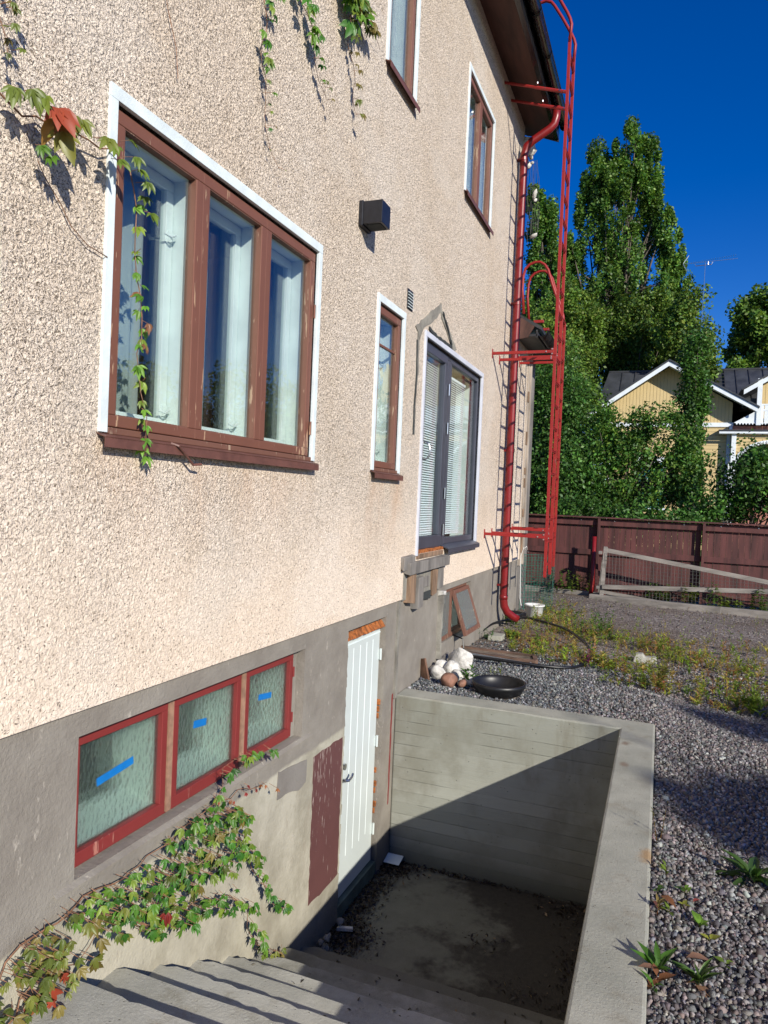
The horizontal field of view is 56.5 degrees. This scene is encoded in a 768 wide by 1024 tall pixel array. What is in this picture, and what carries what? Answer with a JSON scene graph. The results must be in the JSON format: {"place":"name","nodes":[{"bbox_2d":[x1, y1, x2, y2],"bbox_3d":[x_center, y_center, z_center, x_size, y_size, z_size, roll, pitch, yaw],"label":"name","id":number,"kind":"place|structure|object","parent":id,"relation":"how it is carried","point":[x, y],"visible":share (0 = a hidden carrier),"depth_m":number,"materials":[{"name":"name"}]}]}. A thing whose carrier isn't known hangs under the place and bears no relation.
{"place":"outdoors","nodes":[
{"label":"outdoors","id":0,"kind":"place"},
{"bbox_2d":[319,863,585,1020],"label":"stairwell floor","id":1,"kind":"structure","parent":0,"point":[419,938],"depth_m":5.00,"materials":[{"name":"grey concrete"}]},
{"bbox_2d":[5,946,564,1023],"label":"basement steps","id":2,"kind":"structure","parent":1,"relation":"on","point":[255,989],"depth_m":3.29,"materials":[{"name":"concrete"}]},
{"bbox_2d":[317,917,343,950],"bbox_3d":[-0.383,2.871,4.781,0.101,0.154,0.457,3,1,21],"label":"wall rubble","id":3,"kind":"object","parent":1,"relation":"on","point":[326,938],"depth_m":4.75,"materials":[{"name":"grey stone"}]},
{"bbox_2d":[337,926,352,931],"bbox_3d":[-0.272,2.903,4.976,0.113,0.030,0.031,3,1,6],"label":"plaster chip","id":4,"kind":"object","parent":1,"relation":"on","point":[346,928],"visible":1,"depth_m":4.96,"materials":[{"name":"grey"}]},
{"bbox_2d":[294,861,586,1023],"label":"dead leaves","id":5,"kind":"object","parent":1,"relation":"on","point":[353,937],"visible":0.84,"depth_m":5.18,"materials":[{"name":"brown plant"}]},
{"bbox_2d":[383,853,402,865],"bbox_3d":[0.078,2.886,5.935,0.138,0.034,0.117,3,1,21],"label":"plastic tray","id":6,"kind":"object","parent":5,"relation":"on","point":[393,859],"visible":1,"depth_m":5.93,"materials":[{"name":"white plastic"}]},
{"bbox_2d":[408,594,767,1023],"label":"gravel","id":7,"kind":"structure","parent":0,"point":[699,726],"depth_m":4.09,"materials":[{"name":"grey gravel"}]},
{"bbox_2d":[430,665,445,679],"bbox_3d":[0.505,1.504,6.678,0.155,0.154,0.120,3,1,21],"label":"rock","id":8,"kind":"object","parent":7,"relation":"on","point":[437,671],"visible":0.74,"depth_m":6.64,"materials":[{"name":"white stone"}]},
{"bbox_2d":[428,652,448,674],"bbox_3d":[0.543,1.499,7.090,0.030,0.080,0.702,3,1,20],"label":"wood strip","id":9,"kind":"object","parent":7,"relation":"on","point":[445,656],"visible":0.55,"depth_m":7.24,"materials":[{"name":"wood"}]},
{"bbox_2d":[441,672,457,686],"bbox_3d":[0.582,1.513,6.395,0.149,0.151,0.124,1,2,-41],"label":"rock","id":10,"kind":"object","parent":7,"relation":"on","point":[449,679],"visible":0.88,"depth_m":6.35,"materials":[{"name":"stone"}]},
{"bbox_2d":[451,669,463,681],"bbox_3d":[0.680,1.518,6.629,0.115,0.121,0.118,3,1,21],"label":"rock","id":11,"kind":"object","parent":7,"relation":"on","point":[457,672],"visible":0.55,"depth_m":6.58,"materials":[{"name":"white stone"}]},
{"bbox_2d":[458,679,465,687],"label":"rock","id":12,"kind":"object","parent":7,"relation":"on","point":[461,683],"visible":1,"depth_m":6.30,"materials":[{"name":"brown stone"}]},
{"bbox_2d":[470,652,521,661],"bbox_3d":[1.161,1.528,7.489,0.888,0.061,0.068,3,1,26],"label":"metal strip","id":13,"kind":"object","parent":7,"relation":"on","point":[488,656],"visible":0.21,"depth_m":7.49,"materials":[{"name":"metal"}]},
{"bbox_2d":[461,645,537,663],"bbox_3d":[1.181,1.533,7.711,1.015,0.040,0.303,3,1,24],"label":"wooden plank","id":14,"kind":"object","parent":7,"relation":"on","point":[524,657],"depth_m":7.69,"materials":[{"name":"brown wood"}]},
{"bbox_2d":[473,617,591,668],"bbox_3d":[1.794,1.506,8.504,1.406,0.111,2.730,3,1,21],"label":"garden hose","id":15,"kind":"object","parent":7,"relation":"on","point":[535,664],"visible":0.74,"depth_m":7.34,"materials":[{"name":"black plastic"}]},
{"bbox_2d":[630,940,676,992],"bbox_3d":[0.954,1.627,2.537,0.166,0.102,0.225,3,1,21],"label":"rosette weed","id":16,"kind":"object","parent":7,"relation":"on","point":[657,960],"visible":0.99,"depth_m":2.58,"materials":[{"name":"green plant"}]},
{"bbox_2d":[657,860,668,873],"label":"seedling","id":17,"kind":"object","parent":7,"relation":"on","point":[662,866],"visible":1,"depth_m":3.27,"materials":[{"name":"green plant"}]},
{"bbox_2d":[652,639,675,692],"bbox_3d":[2.552,1.416,6.527,0.214,0.516,0.217,3,1,21],"label":"tall weed","id":18,"kind":"object","parent":7,"relation":"on","point":[663,671],"visible":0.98,"depth_m":6.52,"materials":[{"name":"green plant"}]},
{"bbox_2d":[657,902,673,915],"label":"seedling","id":19,"kind":"object","parent":7,"relation":"on","point":[668,907],"visible":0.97,"depth_m":2.96,"materials":[{"name":"green plant"}]},
{"bbox_2d":[674,885,691,894],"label":"seedling","id":20,"kind":"object","parent":7,"relation":"on","point":[687,887],"visible":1,"depth_m":3.11,"materials":[{"name":"green plant"}]},
{"bbox_2d":[677,900,689,907],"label":"seedling","id":21,"kind":"object","parent":7,"relation":"on","point":[685,902],"visible":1,"depth_m":3.00,"materials":[{"name":"green plant"}]},
{"bbox_2d":[668,957,725,996],"bbox_3d":[1.101,1.647,2.498,0.188,0.129,0.123,2,1,0],"label":"rosette weed","id":22,"kind":"object","parent":7,"relation":"on","point":[700,976],"visible":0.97,"depth_m":2.51,"materials":[{"name":"green plant"}]},
{"bbox_2d":[699,933,719,939],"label":"seedling","id":23,"kind":"object","parent":7,"relation":"on","point":[713,936],"visible":1,"depth_m":2.77,"materials":[{"name":"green plant"}]},
{"bbox_2d":[712,848,767,888],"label":"rosette weed","id":24,"kind":"object","parent":7,"relation":"on","point":[753,870],"visible":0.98,"depth_m":3.27,"materials":[{"name":"green plant"}]},
{"bbox_2d":[730,680,767,715],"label":"leafy weed","id":25,"kind":"object","parent":7,"relation":"on","point":[753,700],"visible":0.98,"depth_m":6.02,"materials":[{"name":"green plant"}]},
{"bbox_2d":[415,532,767,1023],"bbox_3d":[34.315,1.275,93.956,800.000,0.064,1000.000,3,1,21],"label":"ground","id":26,"kind":"structure","parent":0,"point":[750,626],"depth_m":9.35,"materials":[{"name":"grey gravel"}]},
{"bbox_2d":[0,0,568,1016],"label":"house","id":27,"kind":"structure","parent":26,"relation":"on","point":[292,556],"depth_m":3.80,"materials":[{"name":"paint"}]},
{"bbox_2d":[0,0,27,65],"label":"creeper vine","id":28,"kind":"object","parent":27,"relation":"attached to","point":[14,6],"visible":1,"depth_m":2.20,"materials":[{"name":"green plant"}]},
{"bbox_2d":[38,161,107,257],"bbox_3d":[-1.096,-1.063,2.530,0.004,0.214,0.332,3,1,21],"label":"dry tendril","id":29,"kind":"object","parent":27,"relation":"attached to","point":[66,215],"visible":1,"depth_m":2.50},
{"bbox_2d":[0,83,159,467],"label":"creeper vine","id":30,"kind":"object","parent":27,"relation":"attached to","point":[64,126],"visible":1,"depth_m":2.42,"materials":[{"name":"green plant"}]},
{"bbox_2d":[0,744,293,1023],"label":"creeper vine","id":31,"kind":"object","parent":27,"relation":"attached to","point":[55,963],"visible":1,"depth_m":3.02,"materials":[{"name":"green plant"}]},
{"bbox_2d":[166,0,177,76],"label":"dry tendril","id":32,"kind":"object","parent":27,"relation":"attached to","point":[174,38],"visible":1,"depth_m":2.98},
{"bbox_2d":[74,652,296,867],"bbox_3d":[-0.911,1.121,3.600,0.093,0.542,1.835,3,1,21],"label":"basement window","id":33,"kind":"structure","parent":27,"relation":"in","point":[133,770],"depth_m":3.31,"materials":[{"name":"red paint"}]},
{"bbox_2d":[96,81,322,470],"bbox_3d":[-1.123,-0.931,3.670,0.965,1.408,1.797,3,1,21],"label":"window","id":34,"kind":"structure","parent":27,"relation":"in","point":[229,298],"depth_m":3.49,"materials":[{"name":"white paint"}]},
{"bbox_2d":[259,0,285,170],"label":"creeper vine","id":35,"kind":"object","parent":27,"relation":"attached to","point":[269,61],"visible":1,"depth_m":3.57,"materials":[{"name":"green plant"}]},
{"bbox_2d":[297,0,334,100],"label":"creeper vine","id":36,"kind":"object","parent":27,"relation":"attached to","point":[313,9],"visible":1,"depth_m":4.00,"materials":[{"name":"green plant"}]},
{"bbox_2d":[336,629,381,923],"bbox_3d":[-0.196,1.924,5.410,0.120,2.025,0.750,3,1,21],"label":"basement door","id":37,"kind":"structure","parent":27,"relation":"in","point":[356,869],"depth_m":5.42,"materials":[{"name":"white paint"}]},
{"bbox_2d":[339,0,380,121],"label":"creeper vine","id":38,"kind":"object","parent":27,"relation":"attached to","point":[364,15],"visible":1,"depth_m":4.49,"materials":[{"name":"green plant"}]},
{"bbox_2d":[358,199,390,233],"bbox_3d":[-0.063,-2.017,4.870,0.168,0.170,0.165,3,1,21],"label":"wall lamp","id":39,"kind":"object","parent":27,"relation":"attached to","point":[374,215],"visible":1,"depth_m":4.81,"materials":[{"name":"black metal"}]},
{"bbox_2d":[370,292,406,480],"bbox_3d":[-0.039,-0.930,5.517,0.247,1.351,0.612,3,1,21],"label":"window","id":40,"kind":"structure","parent":27,"relation":"in","point":[388,326],"depth_m":5.70,"materials":[{"name":"white paint"}]},
{"bbox_2d":[385,0,420,112],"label":"window","id":41,"kind":"structure","parent":27,"relation":"in","point":[401,35],"depth_m":5.69,"materials":[{"name":"white paint"}]},
{"bbox_2d":[415,330,483,555],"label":"glazed door","id":42,"kind":"structure","parent":27,"relation":"in","point":[449,403],"depth_m":7.15,"materials":[{"name":"grey metal"}]},
{"bbox_2d":[441,582,479,648],"bbox_3d":[0.584,1.154,7.797,0.752,0.776,1.150,3,1,21],"label":"basement window","id":43,"kind":"structure","parent":27,"relation":"in","point":[459,611],"depth_m":7.70,"materials":[{"name":"brown paint"}]},
{"bbox_2d":[464,62,495,234],"bbox_3d":[0.968,-3.848,7.728,0.247,1.328,1.170,3,1,21],"label":"window","id":44,"kind":"structure","parent":27,"relation":"in","point":[478,186],"depth_m":7.72,"materials":[{"name":"white paint"}]},
{"bbox_2d":[520,546,527,612],"bbox_3d":[2.128,1.024,10.891,0.122,1.010,0.174,3,1,9],"label":"white cord","id":45,"kind":"object","parent":27,"relation":"hanging from","point":[520,576],"visible":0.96,"depth_m":10.95,"materials":[{"name":"white plastic"}]},
{"bbox_2d":[484,0,576,577],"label":"wall ladder","id":46,"kind":"object","parent":27,"relation":"attached to","point":[555,358],"depth_m":8.55,"materials":[{"name":"red metal"}]},
{"bbox_2d":[527,146,539,244],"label":"insulators","id":47,"kind":"object","parent":27,"relation":"hanging from","point":[532,151],"visible":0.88,"depth_m":9.88,"materials":[{"name":"ceramic"}]},
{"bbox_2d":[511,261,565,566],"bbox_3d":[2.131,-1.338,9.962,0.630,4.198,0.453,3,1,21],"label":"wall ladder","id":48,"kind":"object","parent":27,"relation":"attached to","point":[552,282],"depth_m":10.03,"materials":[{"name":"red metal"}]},
{"bbox_2d":[533,320,543,323],"bbox_3d":[2.148,-2.639,9.907,0.140,0.040,0.050,3,1,21],"label":"roof step bracket","id":49,"kind":"object","parent":27,"relation":"attached to","point":[538,321],"visible":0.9,"depth_m":9.88,"materials":[{"name":"red metal"}]},
{"bbox_2d":[420,658,429,679],"bbox_3d":[0.376,1.461,6.591,0.029,0.230,0.135,1,2,-44],"label":"slate piece","id":50,"kind":"object","parent":26,"relation":"on","point":[424,672],"visible":0.64,"depth_m":6.58,"materials":[{"name":"brown stone"}]},
{"bbox_2d":[435,660,446,667],"bbox_3d":[0.578,1.504,6.912,0.178,0.145,0.138,2,1,-33],"label":"rock","id":51,"kind":"object","parent":26,"relation":"on","point":[441,663],"visible":0.27,"depth_m":6.88,"materials":[{"name":"white stone"}]},
{"bbox_2d":[443,660,460,672],"bbox_3d":[0.646,1.495,6.826,0.164,0.152,0.166,3,1,21],"label":"rock","id":52,"kind":"object","parent":26,"relation":"on","point":[449,666],"visible":0.61,"depth_m":6.78,"materials":[{"name":"white stone"}]},
{"bbox_2d":[448,647,472,669],"bbox_3d":[0.758,1.511,7.146,0.270,0.313,0.171,3,1,21],"label":"rock","id":53,"kind":"object","parent":26,"relation":"on","point":[463,658],"visible":0.66,"depth_m":7.08,"materials":[{"name":"white stone"}]},
{"bbox_2d":[459,664,478,679],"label":"leafy weed","id":54,"kind":"object","parent":26,"relation":"on","point":[466,676],"visible":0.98,"depth_m":6.46,"materials":[{"name":"green plant"}]},
{"bbox_2d":[465,676,472,685],"bbox_3d":[0.777,1.528,6.457,0.086,0.079,0.114,2,1,-19],"label":"rock","id":55,"kind":"object","parent":26,"relation":"on","point":[468,682],"visible":0.55,"depth_m":6.42,"materials":[{"name":"grey stone"}]},
{"bbox_2d":[478,626,495,638],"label":"leafy weed","id":56,"kind":"object","parent":26,"relation":"on","point":[487,634],"visible":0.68,"depth_m":8.68,"materials":[{"name":"green plant"}]},
{"bbox_2d":[488,632,504,640],"bbox_3d":[1.381,1.538,8.765,0.170,0.075,0.230,3,1,21],"label":"paving slab","id":57,"kind":"object","parent":26,"relation":"on","point":[498,636],"depth_m":8.68,"materials":[{"name":"concrete"}]},
{"bbox_2d":[472,675,525,698],"bbox_3d":[1.005,1.550,6.267,0.472,0.130,0.472,3,1,21],"label":"planter bowl","id":58,"kind":"object","parent":26,"relation":"on","point":[501,686],"visible":0.98,"depth_m":6.29,"materials":[{"name":"black plastic"}]},
{"bbox_2d":[504,616,518,626],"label":"leafy weed","id":59,"kind":"object","parent":26,"relation":"on","point":[512,622],"visible":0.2,"depth_m":9.94,"materials":[{"name":"green plant"}]},
{"bbox_2d":[501,629,522,637],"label":"leafy weed","id":60,"kind":"object","parent":26,"relation":"on","point":[514,633],"visible":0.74,"depth_m":8.93,"materials":[{"name":"green plant"}]},
{"bbox_2d":[505,610,522,619],"bbox_3d":[1.841,1.493,10.287,0.330,0.105,0.330,3,1,21],"label":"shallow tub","id":61,"kind":"object","parent":26,"relation":"on","point":[520,613],"visible":0.22,"depth_m":10.36,"materials":[{"name":"plastic"}]},
{"bbox_2d":[389,688,654,1023],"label":"retaining wall","id":62,"kind":"structure","parent":26,"relation":"on","point":[552,803],"depth_m":5.56,"materials":[{"name":"concrete"}]},
{"bbox_2d":[512,630,553,642],"bbox_3d":[1.859,1.572,8.992,0.540,0.080,0.540,3,1,21],"label":"manhole cover","id":63,"kind":"object","parent":26,"relation":"on","point":[531,635],"visible":0.49,"depth_m":8.89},
{"bbox_2d":[525,603,544,617],"bbox_3d":[2.247,1.470,10.666,0.300,0.190,0.300,3,1,21],"label":"enamel pot","id":64,"kind":"object","parent":26,"relation":"on","point":[530,609],"visible":0.65,"depth_m":10.57,"materials":[{"name":"white metal"}]},
{"bbox_2d":[519,554,555,612],"bbox_3d":[2.461,1.113,11.281,0.525,0.899,0.440,3,1,31],"label":"wire mesh","id":65,"kind":"object","parent":26,"relation":"on","point":[536,584],"visible":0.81,"depth_m":11.31,"materials":[{"name":"green metal"}]},
{"bbox_2d":[521,183,585,491],"bbox_3d":[9.349,-8.744,40.325,4.195,19.983,4.333,3,1,21],"label":"poplar tree","id":66,"kind":"object","parent":26,"relation":"on","point":[543,245],"visible":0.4,"depth_m":39.84,"materials":[{"name":"green plant"}]},
{"bbox_2d":[546,569,572,592],"bbox_3d":[3.308,1.274,13.518,0.549,0.534,0.352,3,1,21],"label":"fence weed","id":67,"kind":"object","parent":26,"relation":"on","point":[562,584],"visible":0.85,"depth_m":13.47,"materials":[{"name":"green plant"}]},
{"bbox_2d":[525,585,598,595],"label":"timber kerb","id":68,"kind":"structure","parent":26,"relation":"on","point":[576,592],"depth_m":13.51,"materials":[{"name":"grey wood"}]},
{"bbox_2d":[525,278,608,437],"bbox_3d":[8.655,-5.478,37.312,5.665,13.521,4.706,3,1,21],"label":"lime tree","id":69,"kind":"object","parent":26,"relation":"on","point":[575,314],"visible":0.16,"depth_m":36.28,"materials":[{"name":"green plant"}]},
{"bbox_2d":[529,353,617,542],"bbox_3d":[4.695,-1.792,20.265,3.878,6.717,4.039,3,1,21],"label":"hedge bush","id":70,"kind":"object","parent":26,"relation":"on","point":[575,468],"visible":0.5,"depth_m":19.40,"materials":[{"name":"green plant"}]},
{"bbox_2d":[531,331,625,536],"bbox_3d":[6.529,-2.657,26.493,5.410,8.124,3.482,3,1,21],"label":"hedge bush","id":71,"kind":"object","parent":26,"relation":"on","point":[597,392],"visible":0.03,"depth_m":25.89,"materials":[{"name":"green plant"}]},
{"bbox_2d":[570,571,590,594],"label":"fence weed","id":72,"kind":"object","parent":26,"relation":"on","point":[579,587],"visible":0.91,"depth_m":13.43,"materials":[{"name":"green plant"}]},
{"bbox_2d":[581,649,591,664],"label":"purple weed","id":73,"kind":"object","parent":26,"relation":"on","point":[587,657],"visible":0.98,"depth_m":7.49,"materials":[{"name":"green plant"}]},
{"bbox_2d":[588,536,596,595],"bbox_3d":[3.859,1.006,13.225,0.117,1.109,0.078,1,2,-42],"label":"red pipe","id":74,"kind":"object","parent":26,"relation":"on","point":[593,560],"visible":0.89,"depth_m":13.21,"materials":[{"name":"metal"}]},
{"bbox_2d":[573,608,614,636],"bbox_3d":[2.838,1.454,9.352,0.475,0.357,0.637,2,1,-39],"label":"leafy weed","id":75,"kind":"object","parent":26,"relation":"on","point":[600,627],"visible":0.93,"depth_m":9.35,"materials":[{"name":"green plant"}]},
{"bbox_2d":[597,651,614,671],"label":"leafy weed","id":76,"kind":"object","parent":26,"relation":"on","point":[603,663],"visible":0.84,"depth_m":7.30,"materials":[{"name":"green plant"}]},
{"bbox_2d":[550,115,694,436],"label":"poplar tree","id":77,"kind":"object","parent":26,"relation":"on","point":[621,178],"visible":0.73,"depth_m":41.87,"materials":[{"name":"green plant"}]},
{"bbox_2d":[535,491,710,579],"bbox_3d":[5.468,0.559,16.614,4.122,2.019,1.721,3,1,21],"label":"garden bush","id":78,"kind":"object","parent":26,"relation":"on","point":[589,508],"visible":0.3,"depth_m":16.52,"materials":[{"name":"green plant"}]},
{"bbox_2d":[580,277,677,389],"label":"lime tree","id":79,"kind":"object","parent":26,"relation":"on","point":[619,337],"visible":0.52,"depth_m":40.38,"materials":[{"name":"green plant"}]},
{"bbox_2d":[504,593,767,716],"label":"weeds","id":80,"kind":"object","parent":26,"relation":"on","point":[647,644],"visible":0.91,"depth_m":7.78,"materials":[{"name":"green plant"}]},
{"bbox_2d":[571,396,710,565],"bbox_3d":[6.709,-0.723,18.895,3.466,4.627,1.977,3,1,21],"label":"apple tree","id":81,"kind":"object","parent":26,"relation":"on","point":[683,459],"visible":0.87,"depth_m":18.56,"materials":[{"name":"green plant"}]},
{"bbox_2d":[633,653,656,663],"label":"rock","id":82,"kind":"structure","parent":26,"relation":"on","point":[643,658],"depth_m":7.82,"materials":[{"name":"white stone"}]},
{"bbox_2d":[525,514,767,606],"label":"board fence","id":83,"kind":"object","parent":26,"relation":"on","point":[755,564],"visible":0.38,"depth_m":13.18,"materials":[{"name":"red paint"}]},
{"bbox_2d":[589,594,720,613],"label":"timber kerb","id":84,"kind":"structure","parent":26,"relation":"on","point":[673,605],"depth_m":12.35,"materials":[{"name":"grey wood"}]},
{"bbox_2d":[650,806,665,839],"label":"grass stalk","id":85,"kind":"object","parent":26,"relation":"on","point":[661,824],"depth_m":3.62,"materials":[{"name":"brown plant"}]},
{"bbox_2d":[645,582,670,600],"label":"fence weed","id":86,"kind":"object","parent":26,"relation":"on","point":[665,597],"visible":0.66,"depth_m":12.89,"materials":[{"name":"green plant"}]},
{"bbox_2d":[653,885,663,893],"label":"seedling","id":87,"kind":"object","parent":26,"relation":"on","point":[659,888],"visible":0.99,"depth_m":3.10,"materials":[{"name":"green plant"}]},
{"bbox_2d":[656,893,664,915],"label":"seedling","id":88,"kind":"object","parent":26,"relation":"on","point":[658,901],"visible":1,"depth_m":2.95,"materials":[{"name":"green plant"}]},
{"bbox_2d":[587,359,767,551],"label":"yellow house","id":89,"kind":"structure","parent":26,"relation":"on","point":[740,398],"depth_m":31.32,"materials":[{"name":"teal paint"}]},
{"bbox_2d":[638,457,664,509],"bbox_3d":[11.849,-1.246,31.836,1.340,2.430,0.100,3,1,21],"label":"window","id":90,"kind":"structure","parent":89,"relation":"in","point":[639,457],"depth_m":31.66,"materials":[{"name":"white paint"}]},
{"bbox_2d":[683,255,737,329],"bbox_3d":[15.869,-9.330,35.106,2.459,6.692,0.240,3,1,21],"label":"tv antenna","id":91,"kind":"object","parent":89,"relation":"on","point":[704,275],"visible":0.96,"depth_m":35.14,"materials":[{"name":"metal"}]},
{"bbox_2d":[596,546,767,609],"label":"leaning frame","id":92,"kind":"object","parent":26,"relation":"on","point":[601,587],"visible":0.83,"depth_m":12.51,"materials":[{"name":"grey wood"}]},
{"bbox_2d":[649,282,728,382],"bbox_3d":[15.532,-5.141,36.889,3.859,13.427,3.330,3,1,21],"label":"lime tree","id":93,"kind":"object","parent":26,"relation":"on","point":[685,309],"visible":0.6,"depth_m":36.16,"materials":[{"name":"green plant"}]},
{"bbox_2d":[681,583,700,603],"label":"fence weed","id":94,"kind":"object","parent":26,"relation":"on","point":[692,598],"visible":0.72,"depth_m":12.65,"materials":[{"name":"green plant"}]},
{"bbox_2d":[667,318,715,554],"bbox_3d":[8.987,-2.065,21.137,1.449,7.350,1.308,3,1,21],"label":"slim tree","id":95,"kind":"object","parent":26,"relation":"on","point":[696,387],"visible":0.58,"depth_m":20.87,"materials":[{"name":"green plant"}]},
{"bbox_2d":[691,910,707,926],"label":"seedling","id":96,"kind":"object","parent":26,"relation":"on","point":[699,920],"visible":1,"depth_m":2.87,"materials":[{"name":"green plant"}]},
{"bbox_2d":[704,582,724,605],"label":"fence weed","id":97,"kind":"object","parent":26,"relation":"on","point":[713,599],"visible":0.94,"depth_m":12.14,"materials":[{"name":"green plant"}]},
{"bbox_2d":[665,428,767,575],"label":"garden bush","id":98,"kind":"object","parent":26,"relation":"on","point":[738,499],"visible":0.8,"depth_m":16.49,"materials":[{"name":"green plant"}]},
{"bbox_2d":[714,956,735,968],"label":"weed","id":99,"kind":"object","parent":26,"relation":"on","point":[719,958],"visible":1,"depth_m":2.64,"materials":[{"name":"green plant"}]},
{"bbox_2d":[718,595,743,607],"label":"fence weed","id":100,"kind":"object","parent":26,"relation":"on","point":[727,601],"visible":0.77,"depth_m":12.16,"materials":[{"name":"green plant"}]},
{"bbox_2d":[717,606,767,618],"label":"timber kerb","id":101,"kind":"structure","parent":26,"relation":"on","point":[747,612],"depth_m":11.75,"materials":[{"name":"grey wood"}]},
{"bbox_2d":[721,282,767,367],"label":"maple tree","id":102,"kind":"object","parent":26,"relation":"on","point":[748,340],"visible":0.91,"depth_m":44.02,"materials":[{"name":"green plant"}]},
{"bbox_2d":[747,588,767,610],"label":"fence weed","id":103,"kind":"object","parent":26,"relation":"on","point":[760,602],"visible":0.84,"depth_m":11.96,"materials":[{"name":"green plant"}]},
{"bbox_2d":[521,0,767,479],"label":"sky","id":104,"kind":"structure","parent":0,"point":[694,73],"materials":[{"name":"blue"}]}
]}

